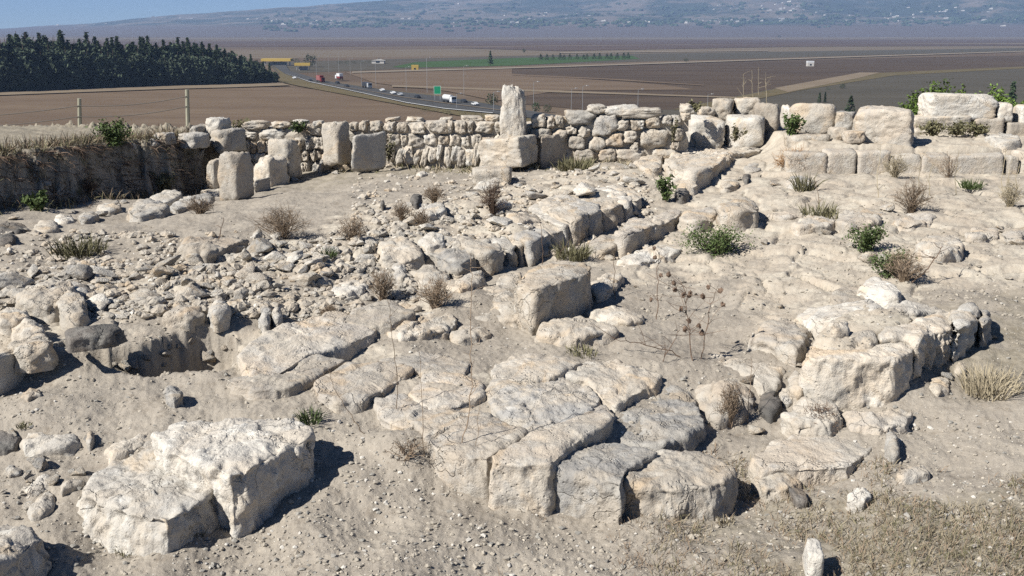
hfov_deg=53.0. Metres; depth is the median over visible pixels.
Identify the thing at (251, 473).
ashlar block
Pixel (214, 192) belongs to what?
fallen stone
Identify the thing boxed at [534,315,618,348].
fallen stone
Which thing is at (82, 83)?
round pine
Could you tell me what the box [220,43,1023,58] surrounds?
field
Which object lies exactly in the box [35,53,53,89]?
round pine
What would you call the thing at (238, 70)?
round pine
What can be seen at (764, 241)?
rubble stone
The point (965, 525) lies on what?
rubble stone
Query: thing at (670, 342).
dead stalk
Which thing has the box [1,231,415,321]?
gravel
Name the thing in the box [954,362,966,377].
fallen stone
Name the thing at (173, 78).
round pine
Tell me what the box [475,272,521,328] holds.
ashlar block
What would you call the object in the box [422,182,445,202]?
dry shrub
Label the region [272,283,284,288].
rubble stone
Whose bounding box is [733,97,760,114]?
boulder
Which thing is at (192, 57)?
round pine
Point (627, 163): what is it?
dry grass
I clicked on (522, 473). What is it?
paving block
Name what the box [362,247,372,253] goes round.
rubble stone
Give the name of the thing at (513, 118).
standing stone
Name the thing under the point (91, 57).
round pine
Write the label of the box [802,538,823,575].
standing stone
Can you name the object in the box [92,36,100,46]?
pine tree
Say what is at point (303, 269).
rubble stone
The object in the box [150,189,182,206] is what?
fallen stone
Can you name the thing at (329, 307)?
dry shrub
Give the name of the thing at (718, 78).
field
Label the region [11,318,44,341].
fallen stone
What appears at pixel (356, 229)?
dry shrub
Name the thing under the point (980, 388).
grass tuft
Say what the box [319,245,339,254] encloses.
rubble stone
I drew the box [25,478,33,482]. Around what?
rubble stone
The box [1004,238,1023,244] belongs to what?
rubble stone
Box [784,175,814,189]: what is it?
boulder
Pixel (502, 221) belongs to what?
rubble stone
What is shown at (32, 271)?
rubble stone
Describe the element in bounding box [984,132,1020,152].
terrace slab
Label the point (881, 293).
platform slab
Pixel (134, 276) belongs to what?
rubble stone
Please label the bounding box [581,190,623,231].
wall block
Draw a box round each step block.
[386,311,457,341]
[449,325,491,345]
[781,150,827,173]
[821,148,856,174]
[855,150,890,174]
[889,153,921,172]
[919,152,949,172]
[949,152,1003,174]
[1003,155,1018,174]
[1010,150,1023,173]
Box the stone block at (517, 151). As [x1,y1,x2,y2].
[478,134,537,167]
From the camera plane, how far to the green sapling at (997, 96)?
29.51 m
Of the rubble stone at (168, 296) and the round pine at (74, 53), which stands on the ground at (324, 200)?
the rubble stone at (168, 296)
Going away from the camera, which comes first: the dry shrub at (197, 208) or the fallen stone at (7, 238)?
the fallen stone at (7, 238)
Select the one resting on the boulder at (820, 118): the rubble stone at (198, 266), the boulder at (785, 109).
the boulder at (785, 109)
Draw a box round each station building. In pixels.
[261,58,293,65]
[294,63,310,69]
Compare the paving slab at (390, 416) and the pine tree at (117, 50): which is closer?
the paving slab at (390, 416)
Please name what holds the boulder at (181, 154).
on the ground at (324, 200)
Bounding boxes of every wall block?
[429,236,476,278]
[452,235,503,276]
[488,236,517,266]
[498,223,551,266]
[510,240,525,266]
[527,210,563,247]
[528,203,568,247]
[538,198,589,246]
[548,193,602,237]
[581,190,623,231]
[595,187,633,221]
[606,184,641,209]
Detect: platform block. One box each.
[878,312,953,380]
[948,302,979,362]
[976,309,991,347]
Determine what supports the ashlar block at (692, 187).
on the ground at (324, 200)
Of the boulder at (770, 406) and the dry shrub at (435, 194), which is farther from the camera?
the dry shrub at (435, 194)
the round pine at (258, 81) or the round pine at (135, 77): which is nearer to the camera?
the round pine at (135, 77)
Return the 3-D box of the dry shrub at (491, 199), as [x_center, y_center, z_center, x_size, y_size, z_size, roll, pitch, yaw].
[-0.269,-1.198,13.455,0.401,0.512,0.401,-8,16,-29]
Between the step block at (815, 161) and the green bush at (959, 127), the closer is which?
the step block at (815, 161)
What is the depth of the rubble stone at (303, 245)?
11.49 m
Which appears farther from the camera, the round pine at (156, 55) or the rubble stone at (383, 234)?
the round pine at (156, 55)
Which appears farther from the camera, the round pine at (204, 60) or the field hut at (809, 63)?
the field hut at (809, 63)
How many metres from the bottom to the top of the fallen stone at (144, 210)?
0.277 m
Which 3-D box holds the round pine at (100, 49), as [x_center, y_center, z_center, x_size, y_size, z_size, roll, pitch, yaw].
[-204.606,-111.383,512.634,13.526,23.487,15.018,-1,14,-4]
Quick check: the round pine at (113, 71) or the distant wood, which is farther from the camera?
the distant wood
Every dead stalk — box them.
[322,366,364,433]
[383,295,401,408]
[412,353,426,456]
[458,258,487,442]
[540,219,542,263]
[595,318,679,356]
[603,253,617,298]
[647,271,707,360]
[649,246,668,318]
[662,326,686,361]
[681,281,725,358]
[745,359,757,423]
[876,148,893,197]
[907,149,926,189]
[911,243,949,282]
[926,157,936,194]
[953,153,962,194]
[984,150,1005,189]
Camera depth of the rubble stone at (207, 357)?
8.76 m
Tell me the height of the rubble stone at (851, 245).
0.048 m
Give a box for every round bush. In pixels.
[485,93,497,104]
[532,102,540,110]
[543,105,551,111]
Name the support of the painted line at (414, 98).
on the road
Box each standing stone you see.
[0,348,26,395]
[206,158,219,188]
[217,151,253,200]
[499,84,526,137]
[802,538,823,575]
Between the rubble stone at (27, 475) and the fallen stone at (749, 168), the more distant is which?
the fallen stone at (749, 168)
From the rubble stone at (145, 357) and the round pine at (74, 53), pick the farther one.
the round pine at (74, 53)
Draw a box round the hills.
[0,0,1023,36]
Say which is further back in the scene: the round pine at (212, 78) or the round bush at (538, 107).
the round pine at (212, 78)
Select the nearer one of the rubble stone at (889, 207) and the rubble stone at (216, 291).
the rubble stone at (216, 291)
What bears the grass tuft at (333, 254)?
on the ground at (324, 200)
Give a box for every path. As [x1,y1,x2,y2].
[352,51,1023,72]
[560,50,767,52]
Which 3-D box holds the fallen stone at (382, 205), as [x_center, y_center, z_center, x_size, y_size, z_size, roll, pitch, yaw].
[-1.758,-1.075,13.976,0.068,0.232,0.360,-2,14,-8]
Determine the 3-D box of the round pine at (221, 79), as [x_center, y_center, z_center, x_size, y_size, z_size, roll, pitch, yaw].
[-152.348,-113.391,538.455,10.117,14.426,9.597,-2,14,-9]
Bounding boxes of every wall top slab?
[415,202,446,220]
[417,232,445,258]
[450,236,471,249]
[506,212,539,224]
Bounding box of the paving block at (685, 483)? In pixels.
[623,449,737,520]
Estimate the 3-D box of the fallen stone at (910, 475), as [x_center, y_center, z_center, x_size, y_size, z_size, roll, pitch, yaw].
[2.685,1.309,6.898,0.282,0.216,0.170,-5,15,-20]
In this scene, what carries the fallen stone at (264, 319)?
on the ground at (324, 200)
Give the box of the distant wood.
[259,1,1023,31]
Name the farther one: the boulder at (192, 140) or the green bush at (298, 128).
the green bush at (298, 128)
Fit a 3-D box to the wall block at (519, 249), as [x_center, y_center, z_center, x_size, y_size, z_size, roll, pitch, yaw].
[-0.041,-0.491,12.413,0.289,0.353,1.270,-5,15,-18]
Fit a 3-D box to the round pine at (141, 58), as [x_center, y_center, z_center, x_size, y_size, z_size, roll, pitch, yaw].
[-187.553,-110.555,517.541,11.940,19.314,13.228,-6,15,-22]
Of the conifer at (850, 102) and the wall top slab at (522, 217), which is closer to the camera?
the wall top slab at (522, 217)
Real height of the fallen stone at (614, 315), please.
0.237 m
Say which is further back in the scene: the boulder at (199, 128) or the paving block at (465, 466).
the boulder at (199, 128)
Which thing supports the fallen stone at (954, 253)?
on the ground at (324, 200)
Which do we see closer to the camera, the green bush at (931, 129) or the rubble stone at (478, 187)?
the rubble stone at (478, 187)
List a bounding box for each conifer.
[844,95,854,111]
[1008,81,1017,103]
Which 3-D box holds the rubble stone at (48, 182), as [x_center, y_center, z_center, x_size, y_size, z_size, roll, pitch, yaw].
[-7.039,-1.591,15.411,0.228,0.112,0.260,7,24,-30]
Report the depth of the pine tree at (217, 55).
543.78 m
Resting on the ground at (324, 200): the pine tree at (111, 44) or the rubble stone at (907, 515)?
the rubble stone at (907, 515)
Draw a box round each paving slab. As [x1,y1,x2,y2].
[226,354,344,399]
[237,310,376,381]
[311,361,413,414]
[344,299,415,333]
[372,393,427,429]
[379,351,469,376]
[408,372,485,410]
[485,377,600,432]
[490,353,581,383]
[560,405,614,442]
[564,359,662,412]
[710,353,785,397]
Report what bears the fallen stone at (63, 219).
on the ground at (324, 200)
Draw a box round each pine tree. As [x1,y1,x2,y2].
[9,39,14,51]
[13,33,18,45]
[56,30,65,48]
[56,33,65,52]
[82,32,89,43]
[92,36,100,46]
[104,37,113,54]
[109,40,113,50]
[113,36,123,57]
[121,45,127,59]
[127,45,133,59]
[133,45,140,85]
[137,36,142,53]
[139,37,151,56]
[145,35,149,47]
[148,43,154,58]
[158,39,170,84]
[176,45,182,55]
[180,41,187,54]
[185,37,189,49]
[186,43,192,56]
[193,43,200,58]
[199,41,207,55]
[202,48,207,82]
[211,52,218,82]
[214,44,219,57]
[215,50,220,61]
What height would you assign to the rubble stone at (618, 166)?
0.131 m
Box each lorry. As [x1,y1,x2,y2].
[316,75,324,81]
[335,73,342,79]
[362,82,371,87]
[442,94,455,102]
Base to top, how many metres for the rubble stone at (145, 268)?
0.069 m
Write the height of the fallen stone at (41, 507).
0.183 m
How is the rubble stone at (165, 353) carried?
on the ground at (324, 200)
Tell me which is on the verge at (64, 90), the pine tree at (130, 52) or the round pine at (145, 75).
the round pine at (145, 75)
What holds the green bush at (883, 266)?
on the ground at (324, 200)
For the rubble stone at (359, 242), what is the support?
on the ground at (324, 200)
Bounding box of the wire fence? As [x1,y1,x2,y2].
[0,89,189,126]
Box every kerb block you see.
[766,211,803,220]
[789,215,834,236]
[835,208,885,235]
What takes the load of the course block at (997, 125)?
on the ground at (324, 200)
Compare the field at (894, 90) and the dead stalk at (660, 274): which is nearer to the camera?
the dead stalk at (660, 274)
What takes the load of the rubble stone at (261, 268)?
on the ground at (324, 200)
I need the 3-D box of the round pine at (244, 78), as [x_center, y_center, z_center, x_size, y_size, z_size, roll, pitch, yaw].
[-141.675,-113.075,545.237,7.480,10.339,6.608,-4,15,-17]
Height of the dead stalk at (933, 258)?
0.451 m
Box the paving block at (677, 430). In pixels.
[616,385,706,451]
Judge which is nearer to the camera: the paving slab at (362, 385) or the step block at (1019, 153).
the paving slab at (362, 385)
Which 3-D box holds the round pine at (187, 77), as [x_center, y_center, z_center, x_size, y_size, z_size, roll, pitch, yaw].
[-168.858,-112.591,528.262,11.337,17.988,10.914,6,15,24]
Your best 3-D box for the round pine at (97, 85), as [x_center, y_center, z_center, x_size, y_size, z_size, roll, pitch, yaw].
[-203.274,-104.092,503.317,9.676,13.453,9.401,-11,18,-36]
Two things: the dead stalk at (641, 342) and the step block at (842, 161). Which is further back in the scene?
the step block at (842, 161)
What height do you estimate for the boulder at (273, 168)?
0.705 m
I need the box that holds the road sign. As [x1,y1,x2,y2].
[434,86,440,93]
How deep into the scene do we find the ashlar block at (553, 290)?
9.51 m
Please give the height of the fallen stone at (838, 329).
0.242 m
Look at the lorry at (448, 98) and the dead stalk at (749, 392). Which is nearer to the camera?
the dead stalk at (749, 392)
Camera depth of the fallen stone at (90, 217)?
13.64 m
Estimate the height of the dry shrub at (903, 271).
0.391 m
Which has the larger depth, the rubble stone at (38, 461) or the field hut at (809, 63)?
the field hut at (809, 63)
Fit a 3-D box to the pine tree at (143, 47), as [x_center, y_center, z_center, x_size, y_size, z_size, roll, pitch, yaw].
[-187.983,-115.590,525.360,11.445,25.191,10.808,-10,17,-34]
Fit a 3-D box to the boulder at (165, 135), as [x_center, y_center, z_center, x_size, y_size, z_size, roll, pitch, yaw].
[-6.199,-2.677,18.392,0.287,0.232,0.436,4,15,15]
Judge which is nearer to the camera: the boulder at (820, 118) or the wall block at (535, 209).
the wall block at (535, 209)
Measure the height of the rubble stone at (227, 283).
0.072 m
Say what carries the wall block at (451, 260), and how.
on the ground at (324, 200)
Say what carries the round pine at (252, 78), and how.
on the verge at (64, 90)
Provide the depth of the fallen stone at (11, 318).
8.45 m
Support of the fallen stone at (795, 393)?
on the ground at (324, 200)
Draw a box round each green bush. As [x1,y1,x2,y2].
[19,189,48,210]
[86,116,133,146]
[151,168,177,190]
[231,117,250,127]
[288,120,308,133]
[386,133,395,162]
[655,174,678,201]
[670,117,677,145]
[672,220,755,258]
[688,99,701,111]
[730,123,747,142]
[781,113,806,135]
[842,221,888,252]
[866,245,917,278]
[915,120,947,135]
[942,118,972,135]
[968,121,990,136]
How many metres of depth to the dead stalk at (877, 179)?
14.97 m
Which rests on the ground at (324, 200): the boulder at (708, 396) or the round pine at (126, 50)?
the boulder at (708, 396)
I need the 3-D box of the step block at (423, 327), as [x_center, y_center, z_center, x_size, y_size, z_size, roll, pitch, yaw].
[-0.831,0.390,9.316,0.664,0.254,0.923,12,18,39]
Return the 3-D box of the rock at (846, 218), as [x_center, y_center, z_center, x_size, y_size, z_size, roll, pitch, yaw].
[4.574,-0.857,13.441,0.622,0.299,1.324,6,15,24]
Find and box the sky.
[0,0,382,28]
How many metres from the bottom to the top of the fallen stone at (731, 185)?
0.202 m
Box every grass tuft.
[16,421,31,429]
[43,229,109,259]
[113,546,132,557]
[293,406,326,425]
[319,245,337,258]
[549,153,595,171]
[549,237,593,261]
[565,344,601,358]
[715,514,735,526]
[785,172,829,191]
[798,200,838,218]
[950,359,1023,401]
[955,178,986,189]
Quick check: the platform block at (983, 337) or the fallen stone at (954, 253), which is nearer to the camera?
the platform block at (983, 337)
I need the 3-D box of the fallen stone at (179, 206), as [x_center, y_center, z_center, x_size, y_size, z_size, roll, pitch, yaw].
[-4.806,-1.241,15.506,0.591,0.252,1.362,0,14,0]
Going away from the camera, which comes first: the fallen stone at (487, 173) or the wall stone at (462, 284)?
the wall stone at (462, 284)
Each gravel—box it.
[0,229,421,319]
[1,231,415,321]
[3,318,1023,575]
[347,162,661,263]
[639,146,1023,320]
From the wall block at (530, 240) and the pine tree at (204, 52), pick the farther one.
the pine tree at (204, 52)
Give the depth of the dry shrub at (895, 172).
16.54 m
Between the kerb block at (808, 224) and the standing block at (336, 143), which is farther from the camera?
the standing block at (336, 143)
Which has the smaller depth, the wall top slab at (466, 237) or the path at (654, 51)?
the wall top slab at (466, 237)
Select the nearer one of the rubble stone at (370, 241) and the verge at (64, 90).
the rubble stone at (370, 241)
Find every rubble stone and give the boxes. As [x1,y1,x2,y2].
[0,272,34,289]
[6,288,24,298]
[7,429,16,435]
[8,216,18,219]
[22,501,33,510]
[23,471,31,479]
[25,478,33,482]
[26,456,48,469]
[27,264,37,276]
[41,178,50,185]
[45,476,59,485]
[63,264,94,279]
[71,466,85,475]
[74,286,87,296]
[86,293,110,310]
[90,265,118,276]
[95,211,108,215]
[95,278,108,283]
[101,284,118,288]
[118,363,130,371]
[121,358,138,368]
[128,274,139,279]
[129,288,161,298]
[134,265,153,271]
[139,354,150,360]
[152,265,173,276]
[154,255,180,266]
[159,350,172,356]
[162,281,169,289]
[163,293,173,299]
[174,285,209,297]
[180,277,192,285]
[186,253,202,263]
[187,264,205,272]
[188,337,195,344]
[196,265,206,271]
[201,282,213,289]
[202,351,215,362]
[203,263,219,267]
[209,293,226,299]
[211,289,223,294]
[215,272,222,279]
[221,279,236,286]
[233,291,246,299]
[234,261,254,279]
[237,245,245,249]
[241,248,252,260]
[245,272,270,283]
[246,238,272,252]
[252,228,262,238]
[255,264,269,271]
[263,251,285,260]
[270,231,282,239]
[270,262,294,271]
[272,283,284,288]
[274,241,287,247]
[286,250,303,262]
[288,272,321,286]
[290,246,297,250]
[297,264,307,273]
[298,241,313,249]
[304,257,322,265]
[307,240,318,243]
[316,286,326,292]
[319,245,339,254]
[319,271,331,276]
[323,238,331,243]
[330,242,341,246]
[335,234,347,239]
[344,296,355,301]
[354,254,375,262]
[356,240,365,244]
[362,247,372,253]
[365,239,377,243]
[378,230,386,237]
[402,202,412,208]
[402,216,418,223]
[418,223,437,229]
[434,221,446,224]
[466,191,478,197]
[470,212,480,217]
[473,180,498,192]
[486,216,512,226]
[488,177,499,183]
[488,198,512,210]
[513,183,522,186]
[514,193,526,196]
[524,190,547,199]
[573,182,597,195]
[586,164,599,170]
[598,178,607,182]
[608,170,619,175]
[614,162,629,169]
[622,176,645,184]
[629,163,636,168]
[739,374,753,382]
[748,425,765,434]
[761,238,767,244]
[770,180,780,184]
[788,361,801,366]
[820,228,831,234]
[848,243,856,247]
[857,254,877,263]
[879,203,894,210]
[900,512,910,520]
[940,372,952,379]
[957,523,969,527]
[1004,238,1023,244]
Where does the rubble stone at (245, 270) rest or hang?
on the ground at (324, 200)
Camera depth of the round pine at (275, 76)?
553.45 m
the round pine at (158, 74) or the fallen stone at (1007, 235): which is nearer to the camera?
the fallen stone at (1007, 235)
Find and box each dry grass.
[0,123,210,211]
[0,129,207,210]
[0,138,218,209]
[325,158,624,173]
[338,156,630,172]
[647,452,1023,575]
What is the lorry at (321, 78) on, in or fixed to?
on the road
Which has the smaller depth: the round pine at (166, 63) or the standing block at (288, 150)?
the standing block at (288, 150)
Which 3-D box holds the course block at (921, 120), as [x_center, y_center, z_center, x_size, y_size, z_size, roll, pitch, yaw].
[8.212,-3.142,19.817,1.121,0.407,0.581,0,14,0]
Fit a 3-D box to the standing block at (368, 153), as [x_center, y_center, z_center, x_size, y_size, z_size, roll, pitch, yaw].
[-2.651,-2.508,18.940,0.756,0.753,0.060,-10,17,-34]
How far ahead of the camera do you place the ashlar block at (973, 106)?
19.54 m
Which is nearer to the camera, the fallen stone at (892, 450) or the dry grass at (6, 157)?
the fallen stone at (892, 450)
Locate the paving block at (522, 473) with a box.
[488,410,613,516]
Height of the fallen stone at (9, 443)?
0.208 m
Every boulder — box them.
[131,143,137,155]
[150,138,159,147]
[153,132,176,145]
[175,146,184,159]
[178,132,210,148]
[190,124,209,136]
[198,149,204,157]
[205,117,231,134]
[210,128,246,153]
[253,154,289,186]
[688,114,724,148]
[695,378,756,429]
[697,106,714,116]
[712,98,734,120]
[724,114,764,148]
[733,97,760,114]
[754,102,780,133]
[758,390,781,423]
[780,104,789,128]
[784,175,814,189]
[786,103,836,133]
[834,111,855,129]
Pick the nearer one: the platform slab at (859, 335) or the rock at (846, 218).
the platform slab at (859, 335)
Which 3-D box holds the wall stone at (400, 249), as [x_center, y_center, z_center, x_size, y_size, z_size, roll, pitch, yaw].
[-1.214,-0.353,11.278,0.581,0.300,0.891,0,14,0]
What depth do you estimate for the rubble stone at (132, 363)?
8.32 m
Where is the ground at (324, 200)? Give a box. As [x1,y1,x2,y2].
[0,120,1023,575]
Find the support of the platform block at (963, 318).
on the ground at (324, 200)
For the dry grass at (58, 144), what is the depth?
16.35 m
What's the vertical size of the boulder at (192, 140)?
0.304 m
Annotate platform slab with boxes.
[747,318,810,367]
[794,299,883,339]
[824,330,877,349]
[830,286,864,304]
[857,276,901,308]
[887,300,946,316]
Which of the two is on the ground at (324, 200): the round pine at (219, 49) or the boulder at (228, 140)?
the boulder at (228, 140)
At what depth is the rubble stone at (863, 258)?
11.34 m
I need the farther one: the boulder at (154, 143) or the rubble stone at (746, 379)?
the boulder at (154, 143)
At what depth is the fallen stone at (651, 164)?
17.72 m
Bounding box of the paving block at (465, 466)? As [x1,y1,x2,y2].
[402,407,527,500]
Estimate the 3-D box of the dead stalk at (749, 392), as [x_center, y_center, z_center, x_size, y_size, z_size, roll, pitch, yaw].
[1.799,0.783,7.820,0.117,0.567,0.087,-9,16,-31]
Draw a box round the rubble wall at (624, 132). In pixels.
[231,103,694,172]
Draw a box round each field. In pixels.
[0,37,1023,39]
[0,40,1023,46]
[0,87,461,127]
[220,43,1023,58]
[266,48,1023,72]
[345,68,694,100]
[348,55,1023,109]
[392,85,735,97]
[394,56,638,67]
[456,43,1023,50]
[512,74,703,85]
[660,68,1023,126]
[673,66,1023,109]
[776,72,879,91]
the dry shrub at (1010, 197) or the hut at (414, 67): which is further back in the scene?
the hut at (414, 67)
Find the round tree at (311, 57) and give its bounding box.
[303,54,316,66]
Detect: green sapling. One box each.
[898,101,918,114]
[902,90,919,108]
[916,80,941,107]
[938,78,965,93]
[975,83,1012,102]
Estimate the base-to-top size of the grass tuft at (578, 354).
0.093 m
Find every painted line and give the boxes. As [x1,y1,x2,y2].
[306,80,491,112]
[308,78,498,109]
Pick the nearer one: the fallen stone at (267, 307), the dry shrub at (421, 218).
the fallen stone at (267, 307)
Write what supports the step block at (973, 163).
on the ground at (324, 200)
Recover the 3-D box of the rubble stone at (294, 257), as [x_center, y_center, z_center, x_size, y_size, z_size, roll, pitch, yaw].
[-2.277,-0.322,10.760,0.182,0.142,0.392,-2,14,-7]
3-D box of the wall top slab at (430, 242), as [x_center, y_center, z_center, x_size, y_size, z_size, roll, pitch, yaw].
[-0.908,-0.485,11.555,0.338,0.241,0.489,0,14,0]
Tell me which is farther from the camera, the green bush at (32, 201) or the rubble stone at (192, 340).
the green bush at (32, 201)
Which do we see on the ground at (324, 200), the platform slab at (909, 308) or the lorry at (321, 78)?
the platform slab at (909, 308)
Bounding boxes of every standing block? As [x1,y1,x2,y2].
[268,138,301,179]
[321,120,350,166]
[351,131,386,172]
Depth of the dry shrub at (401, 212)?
12.96 m
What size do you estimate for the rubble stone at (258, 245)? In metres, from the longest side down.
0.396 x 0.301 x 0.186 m
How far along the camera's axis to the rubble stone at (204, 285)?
9.91 m
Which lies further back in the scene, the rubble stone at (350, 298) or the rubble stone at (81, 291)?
the rubble stone at (350, 298)
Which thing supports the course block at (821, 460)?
on the ground at (324, 200)
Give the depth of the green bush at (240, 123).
19.78 m
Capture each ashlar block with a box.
[0,524,51,575]
[76,441,220,556]
[150,417,315,537]
[176,236,248,263]
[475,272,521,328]
[513,261,592,335]
[588,235,616,259]
[614,209,681,258]
[616,245,681,266]
[661,142,760,188]
[665,175,699,195]
[676,207,717,232]
[716,197,759,231]
[798,342,913,408]
[854,105,914,146]
[917,92,998,119]
[995,102,1012,122]
[1012,104,1023,122]
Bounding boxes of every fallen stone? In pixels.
[0,221,26,234]
[0,233,15,246]
[0,307,30,335]
[0,430,21,455]
[4,465,22,477]
[7,333,58,373]
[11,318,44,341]
[15,279,75,323]
[19,432,81,456]
[21,388,41,401]
[21,474,49,497]
[27,492,54,521]
[33,220,59,232]
[54,214,74,223]
[55,292,90,330]
[60,479,84,496]
[64,324,127,352]
[77,284,96,293]
[78,211,99,223]
[86,431,94,450]
[96,203,122,214]
[104,432,150,463]
[126,198,170,221]
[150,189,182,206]
[162,305,205,333]
[163,385,183,407]
[170,193,214,213]
[200,188,219,196]
[207,299,230,332]
[253,177,270,192]
[258,312,270,332]
[260,301,273,325]
[272,307,282,328]
[306,159,310,171]
[317,161,331,173]
[380,200,384,210]
[410,194,422,209]
[416,171,427,177]
[472,166,511,184]
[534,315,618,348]
[539,134,565,168]
[585,305,644,326]
[591,272,624,302]
[633,155,662,176]
[673,188,689,203]
[719,178,739,192]
[742,174,750,184]
[743,162,760,173]
[778,387,792,407]
[787,371,803,404]
[789,487,807,508]
[826,320,849,337]
[827,127,846,140]
[841,130,865,143]
[846,487,871,513]
[884,431,899,464]
[891,212,936,231]
[895,465,929,484]
[913,235,964,262]
[929,376,949,396]
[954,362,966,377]
[964,227,999,243]
[1001,227,1023,241]
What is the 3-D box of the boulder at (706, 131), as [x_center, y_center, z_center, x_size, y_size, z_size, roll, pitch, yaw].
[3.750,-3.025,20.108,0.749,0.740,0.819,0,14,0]
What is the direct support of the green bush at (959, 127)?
on the ground at (324, 200)
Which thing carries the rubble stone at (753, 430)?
on the ground at (324, 200)
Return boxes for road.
[273,65,555,117]
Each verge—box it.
[0,82,287,94]
[275,67,530,121]
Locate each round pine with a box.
[0,38,15,57]
[0,48,20,91]
[0,69,9,91]
[4,68,17,90]
[6,60,27,90]
[9,49,35,90]
[11,45,45,90]
[14,35,43,55]
[34,53,48,89]
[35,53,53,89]
[40,43,66,89]
[44,46,69,88]
[49,36,63,49]
[54,61,69,89]
[57,51,81,88]
[64,42,83,55]
[66,46,87,88]
[72,56,90,88]
[77,38,99,58]
[80,55,93,87]
[81,48,101,87]
[90,64,107,87]
[93,52,113,87]
[96,41,110,55]
[99,55,122,87]
[103,50,126,86]
[117,59,130,86]
[119,40,139,85]
[119,59,133,86]
[126,57,142,86]
[130,50,149,85]
[138,55,152,85]
[141,54,160,85]
[150,60,163,85]
[151,46,162,84]
[156,60,169,85]
[159,57,169,84]
[161,44,179,61]
[165,61,181,85]
[169,51,186,84]
[176,51,194,84]
[186,55,199,84]
[191,57,208,84]
[196,55,215,84]
[201,58,218,84]
[212,47,227,57]
[214,60,229,83]
[217,54,229,83]
[222,61,239,83]
[226,50,238,64]
[236,63,244,83]
[239,67,250,83]
[240,60,251,67]
[246,65,258,82]
[251,60,260,71]
[254,70,260,82]
[258,66,269,82]
[266,70,273,82]
[271,72,279,82]
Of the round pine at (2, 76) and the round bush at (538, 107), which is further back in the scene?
the round pine at (2, 76)
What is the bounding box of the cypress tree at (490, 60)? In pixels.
[487,51,493,64]
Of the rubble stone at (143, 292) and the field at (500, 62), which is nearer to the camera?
the rubble stone at (143, 292)
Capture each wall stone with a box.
[331,280,368,298]
[377,236,425,269]
[391,262,407,282]
[410,264,449,289]
[446,270,487,292]
[452,273,466,279]
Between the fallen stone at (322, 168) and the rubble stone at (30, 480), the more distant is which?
the fallen stone at (322, 168)
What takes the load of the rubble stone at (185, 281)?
on the ground at (324, 200)
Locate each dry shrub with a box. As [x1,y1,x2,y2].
[80,176,97,195]
[183,195,218,213]
[249,198,312,239]
[316,303,339,313]
[335,210,368,240]
[365,267,398,300]
[384,433,430,461]
[387,199,414,220]
[410,208,432,227]
[410,273,457,309]
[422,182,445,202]
[478,180,507,215]
[711,378,741,428]
[772,143,808,169]
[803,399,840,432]
[876,247,928,281]
[881,151,910,177]
[887,175,933,212]
[937,147,960,177]
[996,174,1023,206]
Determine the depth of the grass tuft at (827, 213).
13.82 m
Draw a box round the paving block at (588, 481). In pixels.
[553,442,657,524]
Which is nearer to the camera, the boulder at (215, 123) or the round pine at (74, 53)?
the boulder at (215, 123)
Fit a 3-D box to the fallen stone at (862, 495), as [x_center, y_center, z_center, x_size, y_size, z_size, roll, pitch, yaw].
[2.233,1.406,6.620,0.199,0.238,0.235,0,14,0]
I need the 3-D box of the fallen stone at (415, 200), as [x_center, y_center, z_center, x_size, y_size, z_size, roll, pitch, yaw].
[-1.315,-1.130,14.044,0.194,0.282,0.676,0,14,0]
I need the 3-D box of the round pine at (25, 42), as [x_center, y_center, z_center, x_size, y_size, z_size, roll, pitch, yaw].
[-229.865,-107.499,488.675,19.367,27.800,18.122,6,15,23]
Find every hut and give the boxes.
[371,59,384,63]
[411,65,418,69]
[806,61,813,65]
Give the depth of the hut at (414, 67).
738.55 m
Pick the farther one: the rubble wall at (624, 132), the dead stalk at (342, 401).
the rubble wall at (624, 132)
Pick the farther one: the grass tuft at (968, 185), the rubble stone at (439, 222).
the grass tuft at (968, 185)
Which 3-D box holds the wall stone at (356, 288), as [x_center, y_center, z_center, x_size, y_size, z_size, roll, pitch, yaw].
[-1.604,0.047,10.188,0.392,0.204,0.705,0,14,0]
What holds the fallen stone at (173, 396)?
on the ground at (324, 200)
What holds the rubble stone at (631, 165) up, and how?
on the ground at (324, 200)
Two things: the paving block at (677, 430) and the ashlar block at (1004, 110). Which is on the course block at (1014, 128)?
the ashlar block at (1004, 110)
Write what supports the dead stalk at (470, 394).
on the ground at (324, 200)
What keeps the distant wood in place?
on the hills
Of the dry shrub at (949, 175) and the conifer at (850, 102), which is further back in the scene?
the conifer at (850, 102)
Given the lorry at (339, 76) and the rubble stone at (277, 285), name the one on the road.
the lorry at (339, 76)
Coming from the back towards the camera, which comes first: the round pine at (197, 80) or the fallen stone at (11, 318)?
the round pine at (197, 80)
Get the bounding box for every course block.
[746,434,871,486]
[750,472,802,502]
[780,396,842,436]
[783,132,829,149]
[841,409,912,435]
[913,115,970,134]
[970,118,1004,132]
[1003,121,1023,135]
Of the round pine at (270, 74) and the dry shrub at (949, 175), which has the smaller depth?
the dry shrub at (949, 175)
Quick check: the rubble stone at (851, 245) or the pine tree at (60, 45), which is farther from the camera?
the pine tree at (60, 45)

